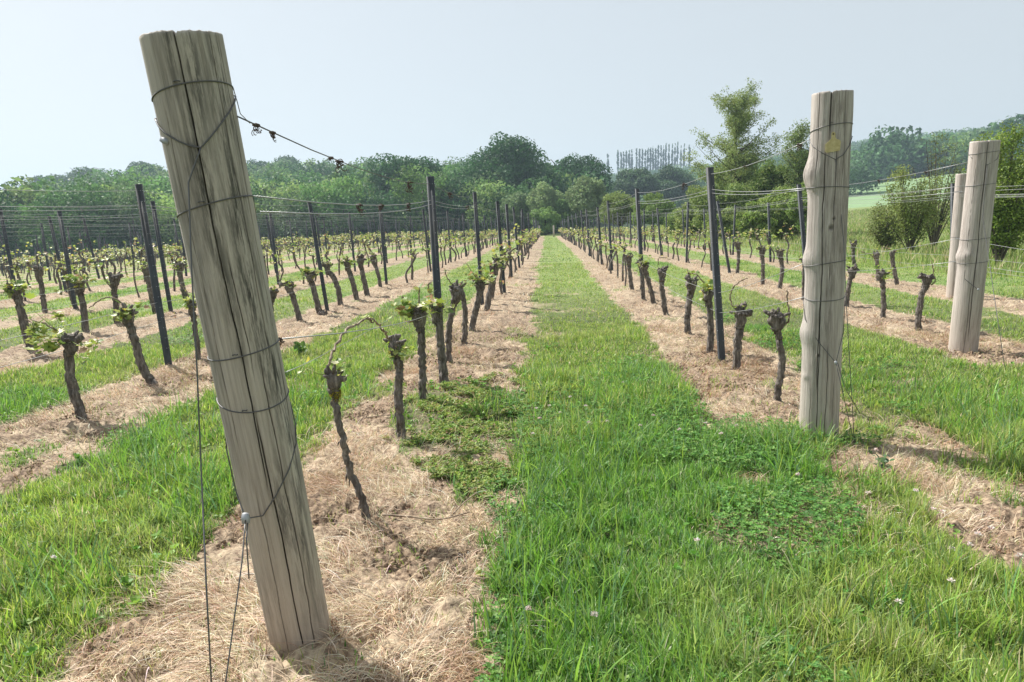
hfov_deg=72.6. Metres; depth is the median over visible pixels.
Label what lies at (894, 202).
trellis wire
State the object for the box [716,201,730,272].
steel post
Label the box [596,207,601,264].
steel post
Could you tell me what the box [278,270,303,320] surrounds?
grape vine
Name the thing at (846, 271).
trellis wire
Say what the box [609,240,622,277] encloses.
grape vine
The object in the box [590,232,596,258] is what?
grape vine
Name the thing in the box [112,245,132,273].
grape vine
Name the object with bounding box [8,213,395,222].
trellis wire
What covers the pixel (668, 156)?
poplar
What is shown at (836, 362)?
anchor wire
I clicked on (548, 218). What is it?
bush
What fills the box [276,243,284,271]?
grape vine
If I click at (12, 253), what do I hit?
grape vine
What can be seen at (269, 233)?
steel post
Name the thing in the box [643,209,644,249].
steel post
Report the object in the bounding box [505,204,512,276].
steel post
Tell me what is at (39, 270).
grape vine
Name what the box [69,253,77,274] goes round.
grape vine
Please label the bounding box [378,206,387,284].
steel post
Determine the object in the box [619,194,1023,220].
trellis wire
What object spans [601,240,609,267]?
grape vine
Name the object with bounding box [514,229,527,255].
grape vine
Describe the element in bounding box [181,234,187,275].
steel post
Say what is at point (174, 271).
grape vine
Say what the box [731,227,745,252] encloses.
grape vine
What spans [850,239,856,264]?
grape vine
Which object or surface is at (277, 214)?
trellis wire
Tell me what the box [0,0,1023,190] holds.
sky
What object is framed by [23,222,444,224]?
trellis wire
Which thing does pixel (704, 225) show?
steel post
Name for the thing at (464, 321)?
grape vine
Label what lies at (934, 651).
grass
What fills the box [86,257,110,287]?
grape vine
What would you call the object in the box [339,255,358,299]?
grape vine
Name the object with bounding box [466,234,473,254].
grape vine
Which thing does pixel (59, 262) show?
grape vine
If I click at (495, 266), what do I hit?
grape vine
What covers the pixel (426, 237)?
steel post
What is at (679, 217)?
bush
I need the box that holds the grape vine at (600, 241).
[592,239,611,264]
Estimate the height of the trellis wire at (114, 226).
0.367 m
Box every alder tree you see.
[679,77,783,205]
[772,118,809,235]
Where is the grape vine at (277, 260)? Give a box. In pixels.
[266,249,285,287]
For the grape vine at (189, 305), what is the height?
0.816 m
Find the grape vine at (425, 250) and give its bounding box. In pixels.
[421,245,430,271]
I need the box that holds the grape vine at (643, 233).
[641,228,648,251]
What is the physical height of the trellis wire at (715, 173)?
0.479 m
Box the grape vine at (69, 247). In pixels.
[68,239,95,280]
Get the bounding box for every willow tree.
[500,191,530,234]
[525,181,564,234]
[552,198,580,233]
[564,175,609,227]
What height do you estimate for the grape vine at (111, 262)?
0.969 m
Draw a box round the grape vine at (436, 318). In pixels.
[425,282,454,382]
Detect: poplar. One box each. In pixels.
[616,150,618,174]
[620,152,622,168]
[622,151,624,168]
[625,150,627,168]
[628,150,630,168]
[630,149,632,170]
[635,148,637,167]
[638,148,640,168]
[641,148,643,168]
[644,149,646,168]
[646,148,649,170]
[649,148,651,169]
[651,148,654,169]
[654,148,656,168]
[657,145,659,168]
[660,145,661,169]
[662,145,664,166]
[664,143,666,168]
[667,144,669,163]
[671,144,673,165]
[674,143,676,166]
[676,142,678,166]
[679,145,681,166]
[682,143,684,165]
[688,144,690,166]
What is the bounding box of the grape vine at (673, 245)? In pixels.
[670,233,682,258]
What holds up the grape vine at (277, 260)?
on the ground at (396, 576)
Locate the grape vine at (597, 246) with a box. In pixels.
[588,228,603,260]
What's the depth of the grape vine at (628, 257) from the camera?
12.77 m
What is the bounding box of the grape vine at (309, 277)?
[300,266,322,313]
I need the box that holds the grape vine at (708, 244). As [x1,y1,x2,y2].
[701,238,711,270]
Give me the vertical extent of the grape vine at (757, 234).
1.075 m
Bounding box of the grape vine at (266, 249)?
[265,248,271,274]
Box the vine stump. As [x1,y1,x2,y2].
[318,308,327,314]
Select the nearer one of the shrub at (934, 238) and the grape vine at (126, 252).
the grape vine at (126, 252)
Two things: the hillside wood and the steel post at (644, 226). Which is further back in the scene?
the hillside wood
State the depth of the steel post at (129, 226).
25.75 m
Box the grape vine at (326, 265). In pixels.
[321,259,343,305]
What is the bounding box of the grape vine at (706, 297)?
[687,272,722,352]
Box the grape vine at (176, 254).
[169,246,184,265]
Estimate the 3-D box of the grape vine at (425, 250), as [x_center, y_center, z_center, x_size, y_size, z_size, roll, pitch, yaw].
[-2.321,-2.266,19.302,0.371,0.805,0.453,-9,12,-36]
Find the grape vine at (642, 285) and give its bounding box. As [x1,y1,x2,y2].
[635,254,653,299]
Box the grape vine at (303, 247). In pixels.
[298,240,309,266]
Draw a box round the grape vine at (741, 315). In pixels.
[728,277,752,369]
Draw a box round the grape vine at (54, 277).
[43,247,62,283]
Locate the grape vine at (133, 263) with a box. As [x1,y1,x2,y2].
[125,256,143,297]
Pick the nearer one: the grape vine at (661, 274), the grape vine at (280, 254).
the grape vine at (661, 274)
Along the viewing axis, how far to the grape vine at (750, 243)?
22.14 m
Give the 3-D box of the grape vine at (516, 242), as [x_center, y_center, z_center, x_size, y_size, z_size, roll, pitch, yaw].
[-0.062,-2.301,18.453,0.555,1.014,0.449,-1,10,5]
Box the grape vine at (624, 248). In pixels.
[615,241,632,285]
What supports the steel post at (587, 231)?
on the ground at (396, 576)
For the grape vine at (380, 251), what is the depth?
24.19 m
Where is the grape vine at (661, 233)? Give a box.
[657,231,665,254]
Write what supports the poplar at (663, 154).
on the ground at (396, 576)
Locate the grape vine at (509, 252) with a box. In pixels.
[492,244,525,284]
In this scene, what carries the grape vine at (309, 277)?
on the ground at (396, 576)
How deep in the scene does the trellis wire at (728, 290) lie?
5.57 m
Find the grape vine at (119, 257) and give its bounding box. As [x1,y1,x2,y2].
[109,245,130,271]
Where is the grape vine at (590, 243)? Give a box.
[588,233,593,257]
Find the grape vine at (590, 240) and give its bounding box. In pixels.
[581,229,596,253]
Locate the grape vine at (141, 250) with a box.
[123,237,157,281]
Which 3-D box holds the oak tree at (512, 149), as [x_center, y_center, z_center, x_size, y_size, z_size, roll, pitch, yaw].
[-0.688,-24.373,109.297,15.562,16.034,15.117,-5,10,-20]
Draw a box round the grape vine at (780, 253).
[774,244,789,288]
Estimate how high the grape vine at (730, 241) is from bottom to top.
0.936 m
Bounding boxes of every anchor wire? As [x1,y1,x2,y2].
[154,95,235,681]
[225,402,296,681]
[803,300,859,441]
[809,136,854,447]
[956,152,1005,371]
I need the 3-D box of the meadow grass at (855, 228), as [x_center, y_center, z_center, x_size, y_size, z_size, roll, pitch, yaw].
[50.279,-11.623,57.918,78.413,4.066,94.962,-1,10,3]
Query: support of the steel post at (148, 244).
on the ground at (396, 576)
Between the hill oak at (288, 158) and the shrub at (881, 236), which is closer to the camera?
the shrub at (881, 236)
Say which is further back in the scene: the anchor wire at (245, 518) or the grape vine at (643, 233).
the grape vine at (643, 233)
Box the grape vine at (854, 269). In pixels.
[844,258,860,306]
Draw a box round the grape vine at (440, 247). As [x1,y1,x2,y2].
[438,242,443,267]
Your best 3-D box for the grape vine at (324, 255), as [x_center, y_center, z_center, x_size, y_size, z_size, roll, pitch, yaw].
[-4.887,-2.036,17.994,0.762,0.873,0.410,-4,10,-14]
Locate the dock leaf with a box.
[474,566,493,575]
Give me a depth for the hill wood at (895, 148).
207.72 m
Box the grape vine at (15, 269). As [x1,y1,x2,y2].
[5,255,31,300]
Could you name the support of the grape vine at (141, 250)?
on the ground at (396, 576)
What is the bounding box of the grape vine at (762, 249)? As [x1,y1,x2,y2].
[756,244,773,284]
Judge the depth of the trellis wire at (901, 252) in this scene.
12.15 m
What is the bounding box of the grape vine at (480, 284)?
[466,263,509,330]
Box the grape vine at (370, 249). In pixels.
[360,237,377,263]
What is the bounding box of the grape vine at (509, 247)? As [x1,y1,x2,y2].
[503,242,515,277]
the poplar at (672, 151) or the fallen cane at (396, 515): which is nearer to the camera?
the fallen cane at (396, 515)
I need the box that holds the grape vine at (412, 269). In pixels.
[407,242,422,279]
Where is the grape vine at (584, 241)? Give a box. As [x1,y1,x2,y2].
[578,232,586,252]
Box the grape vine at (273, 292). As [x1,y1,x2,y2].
[269,280,290,311]
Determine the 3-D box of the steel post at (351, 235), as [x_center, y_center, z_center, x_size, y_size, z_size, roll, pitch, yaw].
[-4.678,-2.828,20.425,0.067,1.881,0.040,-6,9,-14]
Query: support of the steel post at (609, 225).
on the ground at (396, 576)
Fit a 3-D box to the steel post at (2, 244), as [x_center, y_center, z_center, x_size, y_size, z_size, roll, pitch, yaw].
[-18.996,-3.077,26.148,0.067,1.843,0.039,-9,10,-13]
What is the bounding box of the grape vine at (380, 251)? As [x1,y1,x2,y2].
[375,242,387,263]
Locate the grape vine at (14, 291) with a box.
[0,279,49,350]
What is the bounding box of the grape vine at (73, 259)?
[61,255,87,276]
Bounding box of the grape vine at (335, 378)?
[297,315,373,523]
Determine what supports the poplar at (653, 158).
on the ground at (396, 576)
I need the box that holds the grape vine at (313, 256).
[306,246,321,280]
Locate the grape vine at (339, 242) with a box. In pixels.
[334,237,343,260]
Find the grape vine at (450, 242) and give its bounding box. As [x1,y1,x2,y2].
[441,235,459,262]
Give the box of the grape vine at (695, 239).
[691,236,710,266]
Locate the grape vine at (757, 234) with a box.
[749,227,767,245]
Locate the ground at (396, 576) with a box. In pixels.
[0,164,1023,681]
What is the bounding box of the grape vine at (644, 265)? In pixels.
[637,259,655,303]
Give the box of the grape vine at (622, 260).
[616,241,632,281]
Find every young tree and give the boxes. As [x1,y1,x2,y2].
[251,186,282,219]
[287,184,339,224]
[350,186,379,231]
[599,190,635,235]
[631,192,675,231]
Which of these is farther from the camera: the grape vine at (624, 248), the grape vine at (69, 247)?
the grape vine at (69, 247)
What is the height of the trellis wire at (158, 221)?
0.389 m
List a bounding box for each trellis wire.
[0,189,494,219]
[0,205,482,219]
[0,216,467,222]
[0,237,447,300]
[0,238,480,340]
[0,239,489,367]
[0,243,425,317]
[6,224,415,227]
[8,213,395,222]
[12,220,379,223]
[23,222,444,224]
[34,214,456,222]
[47,208,509,223]
[51,205,487,222]
[64,214,493,224]
[237,116,520,211]
[253,195,532,220]
[260,204,519,216]
[282,267,477,338]
[285,290,435,372]
[574,139,809,215]
[575,238,802,312]
[577,190,801,217]
[584,188,804,215]
[591,191,962,221]
[591,241,801,292]
[600,185,964,219]
[614,196,1008,221]
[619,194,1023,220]
[622,233,958,258]
[625,237,955,271]
[654,231,1022,262]
[664,162,967,209]
[675,185,1023,212]
[734,242,1023,276]
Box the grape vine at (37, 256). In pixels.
[25,242,43,281]
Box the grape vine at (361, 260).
[355,253,370,295]
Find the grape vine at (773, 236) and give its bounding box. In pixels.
[759,229,776,261]
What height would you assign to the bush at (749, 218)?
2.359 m
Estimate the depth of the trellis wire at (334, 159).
2.48 m
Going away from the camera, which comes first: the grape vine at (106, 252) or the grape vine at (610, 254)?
the grape vine at (610, 254)
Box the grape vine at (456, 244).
[451,233,462,258]
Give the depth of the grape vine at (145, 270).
11.03 m
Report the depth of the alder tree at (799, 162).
37.79 m
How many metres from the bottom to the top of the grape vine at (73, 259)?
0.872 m
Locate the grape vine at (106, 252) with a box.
[99,244,110,267]
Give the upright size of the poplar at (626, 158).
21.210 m
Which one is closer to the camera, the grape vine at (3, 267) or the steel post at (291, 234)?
the grape vine at (3, 267)
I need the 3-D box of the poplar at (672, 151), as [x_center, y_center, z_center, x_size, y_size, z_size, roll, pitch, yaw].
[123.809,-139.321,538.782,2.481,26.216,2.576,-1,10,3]
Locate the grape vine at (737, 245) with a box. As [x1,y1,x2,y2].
[728,238,742,272]
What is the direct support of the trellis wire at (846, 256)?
attached to the wooden post at (971, 256)
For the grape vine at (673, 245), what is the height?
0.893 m
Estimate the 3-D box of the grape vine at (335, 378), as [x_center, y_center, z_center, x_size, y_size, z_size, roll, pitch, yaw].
[-0.780,0.367,3.313,0.292,0.935,0.572,-1,10,3]
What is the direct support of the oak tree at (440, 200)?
on the ground at (396, 576)
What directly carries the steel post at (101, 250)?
on the ground at (396, 576)
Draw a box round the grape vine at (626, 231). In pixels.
[625,229,636,246]
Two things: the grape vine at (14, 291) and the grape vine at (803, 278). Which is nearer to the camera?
the grape vine at (14, 291)
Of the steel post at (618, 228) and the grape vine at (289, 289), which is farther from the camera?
the steel post at (618, 228)
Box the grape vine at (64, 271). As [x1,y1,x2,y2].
[58,263,81,309]
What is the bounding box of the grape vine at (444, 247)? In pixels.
[441,241,449,264]
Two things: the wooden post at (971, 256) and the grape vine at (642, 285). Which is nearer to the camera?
the wooden post at (971, 256)
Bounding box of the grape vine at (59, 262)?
[40,252,65,294]
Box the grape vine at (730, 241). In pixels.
[719,231,738,254]
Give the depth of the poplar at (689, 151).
537.11 m
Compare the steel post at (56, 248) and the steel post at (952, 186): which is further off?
the steel post at (56, 248)
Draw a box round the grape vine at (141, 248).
[131,242,146,264]
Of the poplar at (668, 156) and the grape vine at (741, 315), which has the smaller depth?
the grape vine at (741, 315)
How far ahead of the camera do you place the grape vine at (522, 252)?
21.35 m
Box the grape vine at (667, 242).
[660,232,675,256]
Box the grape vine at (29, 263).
[16,249,35,279]
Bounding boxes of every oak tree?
[366,153,444,200]
[418,175,470,236]
[460,131,561,189]
[548,152,615,228]
[609,167,662,224]
[645,164,699,210]
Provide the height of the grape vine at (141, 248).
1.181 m
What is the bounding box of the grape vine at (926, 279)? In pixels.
[914,261,935,330]
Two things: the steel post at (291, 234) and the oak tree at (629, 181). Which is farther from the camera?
the oak tree at (629, 181)
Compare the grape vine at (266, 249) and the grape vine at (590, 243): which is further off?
the grape vine at (590, 243)
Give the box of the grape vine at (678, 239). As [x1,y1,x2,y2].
[669,232,689,260]
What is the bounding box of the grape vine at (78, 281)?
[54,267,97,331]
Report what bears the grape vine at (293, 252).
on the ground at (396, 576)
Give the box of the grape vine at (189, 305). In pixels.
[180,284,200,359]
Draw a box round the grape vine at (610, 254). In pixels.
[606,247,621,270]
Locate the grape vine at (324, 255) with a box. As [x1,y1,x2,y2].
[308,248,336,277]
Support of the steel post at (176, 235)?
on the ground at (396, 576)
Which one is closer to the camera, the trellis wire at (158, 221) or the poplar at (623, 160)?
the trellis wire at (158, 221)
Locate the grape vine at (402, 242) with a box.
[398,235,409,257]
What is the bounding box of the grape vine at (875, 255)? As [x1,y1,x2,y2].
[872,248,879,280]
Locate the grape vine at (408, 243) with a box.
[404,234,411,257]
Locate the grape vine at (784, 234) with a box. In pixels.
[777,222,794,263]
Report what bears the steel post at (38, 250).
on the ground at (396, 576)
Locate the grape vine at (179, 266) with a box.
[169,258,188,298]
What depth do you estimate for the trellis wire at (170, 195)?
6.83 m
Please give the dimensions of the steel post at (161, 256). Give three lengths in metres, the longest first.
1.927 x 0.067 x 0.040 m
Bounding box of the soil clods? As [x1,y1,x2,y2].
[7,336,1023,681]
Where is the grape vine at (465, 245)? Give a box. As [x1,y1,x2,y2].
[461,237,470,257]
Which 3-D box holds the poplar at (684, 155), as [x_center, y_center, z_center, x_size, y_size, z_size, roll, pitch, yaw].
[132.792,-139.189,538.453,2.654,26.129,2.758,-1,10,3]
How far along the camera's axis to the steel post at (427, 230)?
33.41 m
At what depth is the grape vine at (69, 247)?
19.39 m
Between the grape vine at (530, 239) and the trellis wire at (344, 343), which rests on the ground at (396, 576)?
the grape vine at (530, 239)
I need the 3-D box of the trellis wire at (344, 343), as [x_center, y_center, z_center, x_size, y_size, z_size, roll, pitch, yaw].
[-0.799,-0.095,3.845,0.336,0.236,3.640,-1,10,1]
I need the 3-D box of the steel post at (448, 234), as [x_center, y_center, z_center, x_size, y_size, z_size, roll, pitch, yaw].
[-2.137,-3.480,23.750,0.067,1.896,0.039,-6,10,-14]
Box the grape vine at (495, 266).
[481,260,504,310]
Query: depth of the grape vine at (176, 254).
19.96 m
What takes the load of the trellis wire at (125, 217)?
attached to the steel post
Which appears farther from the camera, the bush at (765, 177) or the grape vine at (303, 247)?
the bush at (765, 177)
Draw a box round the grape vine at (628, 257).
[624,252,638,289]
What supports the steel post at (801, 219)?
on the ground at (396, 576)
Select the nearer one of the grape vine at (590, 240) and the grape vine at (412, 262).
the grape vine at (412, 262)
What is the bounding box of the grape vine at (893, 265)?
[883,246,899,284]
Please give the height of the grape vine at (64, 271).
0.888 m
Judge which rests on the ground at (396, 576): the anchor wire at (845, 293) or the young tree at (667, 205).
the young tree at (667, 205)
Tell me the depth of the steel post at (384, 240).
24.50 m
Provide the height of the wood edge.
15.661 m
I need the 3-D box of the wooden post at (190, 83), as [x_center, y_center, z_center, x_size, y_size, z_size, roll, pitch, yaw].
[-0.752,0.155,2.026,0.199,1.929,0.208,-11,19,-21]
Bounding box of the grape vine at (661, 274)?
[655,255,670,314]
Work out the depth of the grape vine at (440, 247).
21.23 m
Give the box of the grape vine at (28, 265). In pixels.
[18,254,33,287]
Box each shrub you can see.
[861,198,904,251]
[876,162,946,252]
[909,130,968,245]
[944,172,989,249]
[961,119,1023,264]
[1005,154,1023,254]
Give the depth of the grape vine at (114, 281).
9.86 m
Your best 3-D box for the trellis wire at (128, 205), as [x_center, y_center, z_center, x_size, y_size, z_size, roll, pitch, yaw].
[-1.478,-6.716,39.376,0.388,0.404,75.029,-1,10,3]
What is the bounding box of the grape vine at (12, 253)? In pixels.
[2,245,14,283]
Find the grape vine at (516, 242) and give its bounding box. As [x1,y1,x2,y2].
[502,235,518,272]
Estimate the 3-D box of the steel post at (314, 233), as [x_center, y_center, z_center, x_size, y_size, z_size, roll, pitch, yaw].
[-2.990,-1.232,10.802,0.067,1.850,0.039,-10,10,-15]
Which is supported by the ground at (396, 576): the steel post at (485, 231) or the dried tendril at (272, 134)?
the steel post at (485, 231)
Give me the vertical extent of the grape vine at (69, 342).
0.976 m
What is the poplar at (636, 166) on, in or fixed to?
on the ground at (396, 576)
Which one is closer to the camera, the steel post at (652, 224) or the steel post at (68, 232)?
the steel post at (68, 232)
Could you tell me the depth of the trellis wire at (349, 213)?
2.75 m
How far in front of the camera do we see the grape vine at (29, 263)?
24.03 m
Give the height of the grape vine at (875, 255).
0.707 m
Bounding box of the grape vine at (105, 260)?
[94,249,107,273]
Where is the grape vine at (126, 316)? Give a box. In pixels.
[89,296,157,386]
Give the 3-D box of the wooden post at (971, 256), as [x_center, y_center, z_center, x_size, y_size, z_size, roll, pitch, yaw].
[4.244,-0.790,6.424,0.258,2.035,0.250,6,16,33]
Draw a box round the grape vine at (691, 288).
[676,269,699,333]
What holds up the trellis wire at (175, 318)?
attached to the steel post at (148, 244)
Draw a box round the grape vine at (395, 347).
[367,315,414,440]
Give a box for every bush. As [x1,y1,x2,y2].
[530,206,561,235]
[663,208,682,235]
[672,201,706,236]
[685,171,736,232]
[701,207,738,239]
[714,149,759,236]
[723,182,766,231]
[733,201,781,241]
[745,159,790,199]
[756,185,800,240]
[785,182,807,233]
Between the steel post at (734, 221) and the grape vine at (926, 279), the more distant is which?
the steel post at (734, 221)
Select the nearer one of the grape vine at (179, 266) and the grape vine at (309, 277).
the grape vine at (309, 277)
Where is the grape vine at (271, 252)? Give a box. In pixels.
[263,248,272,283]
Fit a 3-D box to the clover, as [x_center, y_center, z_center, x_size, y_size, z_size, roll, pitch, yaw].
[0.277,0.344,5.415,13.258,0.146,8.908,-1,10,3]
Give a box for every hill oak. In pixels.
[31,173,67,183]
[62,166,107,182]
[125,161,150,172]
[250,159,267,167]
[271,155,299,163]
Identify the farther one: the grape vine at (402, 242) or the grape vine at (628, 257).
the grape vine at (402, 242)
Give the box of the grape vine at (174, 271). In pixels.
[167,246,180,290]
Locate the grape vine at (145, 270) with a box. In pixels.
[125,261,155,313]
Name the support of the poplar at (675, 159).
on the ground at (396, 576)
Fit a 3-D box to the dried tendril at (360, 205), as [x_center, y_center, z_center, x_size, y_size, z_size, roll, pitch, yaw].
[-0.676,-0.586,3.101,0.037,0.055,0.029,3,11,27]
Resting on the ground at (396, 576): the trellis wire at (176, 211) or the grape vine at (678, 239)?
the grape vine at (678, 239)
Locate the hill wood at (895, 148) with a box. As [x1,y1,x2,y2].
[606,113,1023,195]
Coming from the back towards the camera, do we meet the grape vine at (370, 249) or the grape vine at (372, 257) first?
the grape vine at (370, 249)
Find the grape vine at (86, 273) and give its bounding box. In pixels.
[72,259,90,290]
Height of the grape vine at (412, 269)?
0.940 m
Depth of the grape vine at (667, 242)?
23.83 m
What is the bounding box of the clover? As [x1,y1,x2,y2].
[0,307,1023,681]
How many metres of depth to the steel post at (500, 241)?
12.81 m
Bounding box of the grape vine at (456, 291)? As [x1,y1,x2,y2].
[444,270,475,362]
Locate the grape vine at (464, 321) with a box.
[453,279,476,345]
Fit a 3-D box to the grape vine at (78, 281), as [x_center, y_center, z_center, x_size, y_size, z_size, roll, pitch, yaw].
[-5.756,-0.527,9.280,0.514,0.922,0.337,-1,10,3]
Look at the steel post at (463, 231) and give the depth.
27.86 m
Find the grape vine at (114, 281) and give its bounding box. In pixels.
[104,271,128,323]
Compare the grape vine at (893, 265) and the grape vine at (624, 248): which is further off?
the grape vine at (624, 248)
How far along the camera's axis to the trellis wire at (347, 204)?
2.65 m
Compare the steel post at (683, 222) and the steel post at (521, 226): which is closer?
the steel post at (521, 226)
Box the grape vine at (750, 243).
[746,229,760,257]
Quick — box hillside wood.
[0,154,612,265]
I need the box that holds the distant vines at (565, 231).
[0,225,656,275]
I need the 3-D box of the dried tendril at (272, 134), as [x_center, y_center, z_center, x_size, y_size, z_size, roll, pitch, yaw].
[-0.702,-0.601,2.048,0.024,0.034,0.014,3,11,24]
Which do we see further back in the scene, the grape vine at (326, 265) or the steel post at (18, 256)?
the steel post at (18, 256)
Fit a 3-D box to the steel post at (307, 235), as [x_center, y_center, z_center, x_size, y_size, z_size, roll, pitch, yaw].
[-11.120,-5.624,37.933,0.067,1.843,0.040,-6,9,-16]
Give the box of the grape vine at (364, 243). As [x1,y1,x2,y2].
[359,238,372,266]
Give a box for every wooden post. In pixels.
[139,29,330,651]
[799,90,853,440]
[946,173,966,297]
[948,140,1000,353]
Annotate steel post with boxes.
[0,209,15,283]
[0,234,9,277]
[0,254,3,275]
[15,243,21,271]
[35,236,42,266]
[40,223,50,280]
[48,216,67,291]
[57,211,77,308]
[67,227,75,272]
[79,231,85,270]
[82,218,100,278]
[99,235,104,267]
[128,222,134,265]
[133,228,139,258]
[134,184,171,364]
[150,201,172,311]
[173,219,180,256]
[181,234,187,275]
[265,215,275,272]
[269,213,278,284]
[272,220,278,254]
[289,220,295,256]
[306,221,309,251]
[307,202,328,310]
[315,216,322,262]
[323,219,326,250]
[348,212,355,271]
[373,216,379,252]
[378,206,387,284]
[382,213,387,262]
[410,215,411,255]
[422,209,431,271]
[426,176,443,381]
[426,215,429,251]
[446,211,451,261]
[462,214,465,256]
[473,192,483,304]
[484,215,486,247]
[495,201,505,292]
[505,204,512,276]
[512,207,520,267]
[521,209,522,260]
[527,213,530,247]
[571,214,574,244]
[575,213,578,244]
[580,210,583,247]
[585,209,590,255]
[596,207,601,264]
[607,201,612,269]
[617,212,620,243]
[635,188,645,299]
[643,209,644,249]
[652,212,653,241]
[656,208,661,255]
[682,209,684,241]
[685,202,688,262]
[703,208,705,249]
[706,167,725,360]
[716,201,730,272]
[732,205,735,254]
[767,202,771,261]
[797,184,805,277]
[950,183,954,237]
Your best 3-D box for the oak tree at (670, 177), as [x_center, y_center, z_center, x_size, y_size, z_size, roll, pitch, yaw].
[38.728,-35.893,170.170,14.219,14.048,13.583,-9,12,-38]
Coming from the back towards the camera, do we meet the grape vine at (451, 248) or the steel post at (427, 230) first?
the steel post at (427, 230)
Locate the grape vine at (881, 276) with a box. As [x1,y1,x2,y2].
[861,251,892,317]
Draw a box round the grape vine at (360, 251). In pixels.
[351,243,370,258]
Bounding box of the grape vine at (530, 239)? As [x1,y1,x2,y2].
[524,233,536,258]
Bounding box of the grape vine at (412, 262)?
[405,250,427,282]
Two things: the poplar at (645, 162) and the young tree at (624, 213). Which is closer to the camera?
the young tree at (624, 213)
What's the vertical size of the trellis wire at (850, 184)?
0.450 m
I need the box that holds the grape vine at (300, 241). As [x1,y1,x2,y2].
[296,236,306,258]
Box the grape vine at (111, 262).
[101,248,115,274]
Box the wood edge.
[0,160,574,267]
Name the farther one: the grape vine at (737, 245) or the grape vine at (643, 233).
the grape vine at (643, 233)
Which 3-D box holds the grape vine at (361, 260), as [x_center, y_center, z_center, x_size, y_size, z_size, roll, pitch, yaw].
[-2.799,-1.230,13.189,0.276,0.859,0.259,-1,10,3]
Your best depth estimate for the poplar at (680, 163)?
537.53 m
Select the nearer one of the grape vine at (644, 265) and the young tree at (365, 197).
the grape vine at (644, 265)
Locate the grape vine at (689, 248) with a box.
[683,234,694,262]
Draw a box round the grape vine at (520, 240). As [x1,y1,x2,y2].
[510,223,525,269]
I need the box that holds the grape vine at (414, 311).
[388,281,445,400]
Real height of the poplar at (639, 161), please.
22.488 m
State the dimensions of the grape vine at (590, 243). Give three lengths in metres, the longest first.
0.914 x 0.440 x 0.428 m
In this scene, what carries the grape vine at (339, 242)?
on the ground at (396, 576)
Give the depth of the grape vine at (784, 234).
18.77 m
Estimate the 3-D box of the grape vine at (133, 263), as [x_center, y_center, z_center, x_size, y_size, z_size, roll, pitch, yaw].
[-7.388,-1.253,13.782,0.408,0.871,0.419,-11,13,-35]
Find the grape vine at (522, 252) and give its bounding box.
[520,238,529,264]
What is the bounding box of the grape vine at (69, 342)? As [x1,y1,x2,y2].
[21,292,103,419]
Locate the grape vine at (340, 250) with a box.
[327,239,343,274]
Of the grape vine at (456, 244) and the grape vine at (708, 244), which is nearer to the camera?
the grape vine at (708, 244)
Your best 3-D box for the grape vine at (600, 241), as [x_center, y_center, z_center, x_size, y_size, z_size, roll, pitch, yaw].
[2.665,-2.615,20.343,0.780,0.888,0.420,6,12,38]
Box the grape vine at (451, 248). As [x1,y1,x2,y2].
[439,236,456,260]
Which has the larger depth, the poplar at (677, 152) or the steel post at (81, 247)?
the poplar at (677, 152)
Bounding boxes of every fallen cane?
[382,511,469,519]
[448,576,493,578]
[451,492,476,515]
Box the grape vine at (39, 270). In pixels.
[26,265,47,313]
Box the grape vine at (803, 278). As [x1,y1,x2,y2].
[797,255,804,299]
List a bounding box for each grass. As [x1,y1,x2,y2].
[0,231,1023,681]
[646,203,1023,277]
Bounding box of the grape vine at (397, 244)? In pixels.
[392,235,405,259]
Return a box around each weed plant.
[293,341,306,353]
[868,450,894,468]
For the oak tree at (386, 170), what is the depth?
106.84 m
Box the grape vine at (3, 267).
[0,255,7,281]
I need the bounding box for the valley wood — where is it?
[600,155,882,222]
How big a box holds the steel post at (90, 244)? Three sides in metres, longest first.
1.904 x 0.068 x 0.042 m
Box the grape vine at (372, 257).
[366,250,381,286]
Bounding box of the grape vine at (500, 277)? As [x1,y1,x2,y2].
[482,243,505,294]
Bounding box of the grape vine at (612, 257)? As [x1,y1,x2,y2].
[603,244,630,273]
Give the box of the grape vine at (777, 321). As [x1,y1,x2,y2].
[763,290,790,400]
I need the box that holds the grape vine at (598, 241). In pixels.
[594,229,607,260]
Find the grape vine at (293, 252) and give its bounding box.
[282,241,304,283]
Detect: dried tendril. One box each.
[251,123,261,135]
[269,131,275,141]
[335,159,346,172]
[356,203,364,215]
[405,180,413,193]
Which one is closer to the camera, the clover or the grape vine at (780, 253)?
the clover
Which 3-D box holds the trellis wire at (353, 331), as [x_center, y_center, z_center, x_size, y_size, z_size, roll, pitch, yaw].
[1.047,-6.118,39.918,0.325,0.745,76.874,-1,10,3]
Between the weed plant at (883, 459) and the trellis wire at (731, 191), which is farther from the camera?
the trellis wire at (731, 191)
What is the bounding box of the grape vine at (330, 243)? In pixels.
[322,241,336,258]
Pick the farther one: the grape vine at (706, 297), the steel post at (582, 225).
the steel post at (582, 225)
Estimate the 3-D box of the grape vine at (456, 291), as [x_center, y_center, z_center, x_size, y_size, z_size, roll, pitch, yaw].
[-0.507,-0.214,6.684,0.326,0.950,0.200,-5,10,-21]
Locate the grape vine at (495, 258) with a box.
[491,252,514,299]
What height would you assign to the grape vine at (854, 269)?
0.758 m
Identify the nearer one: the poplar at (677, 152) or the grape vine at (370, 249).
the grape vine at (370, 249)
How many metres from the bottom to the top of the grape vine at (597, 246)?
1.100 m
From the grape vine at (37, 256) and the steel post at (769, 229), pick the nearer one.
the steel post at (769, 229)
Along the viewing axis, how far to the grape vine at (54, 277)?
18.29 m
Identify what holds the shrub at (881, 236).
on the ground at (396, 576)

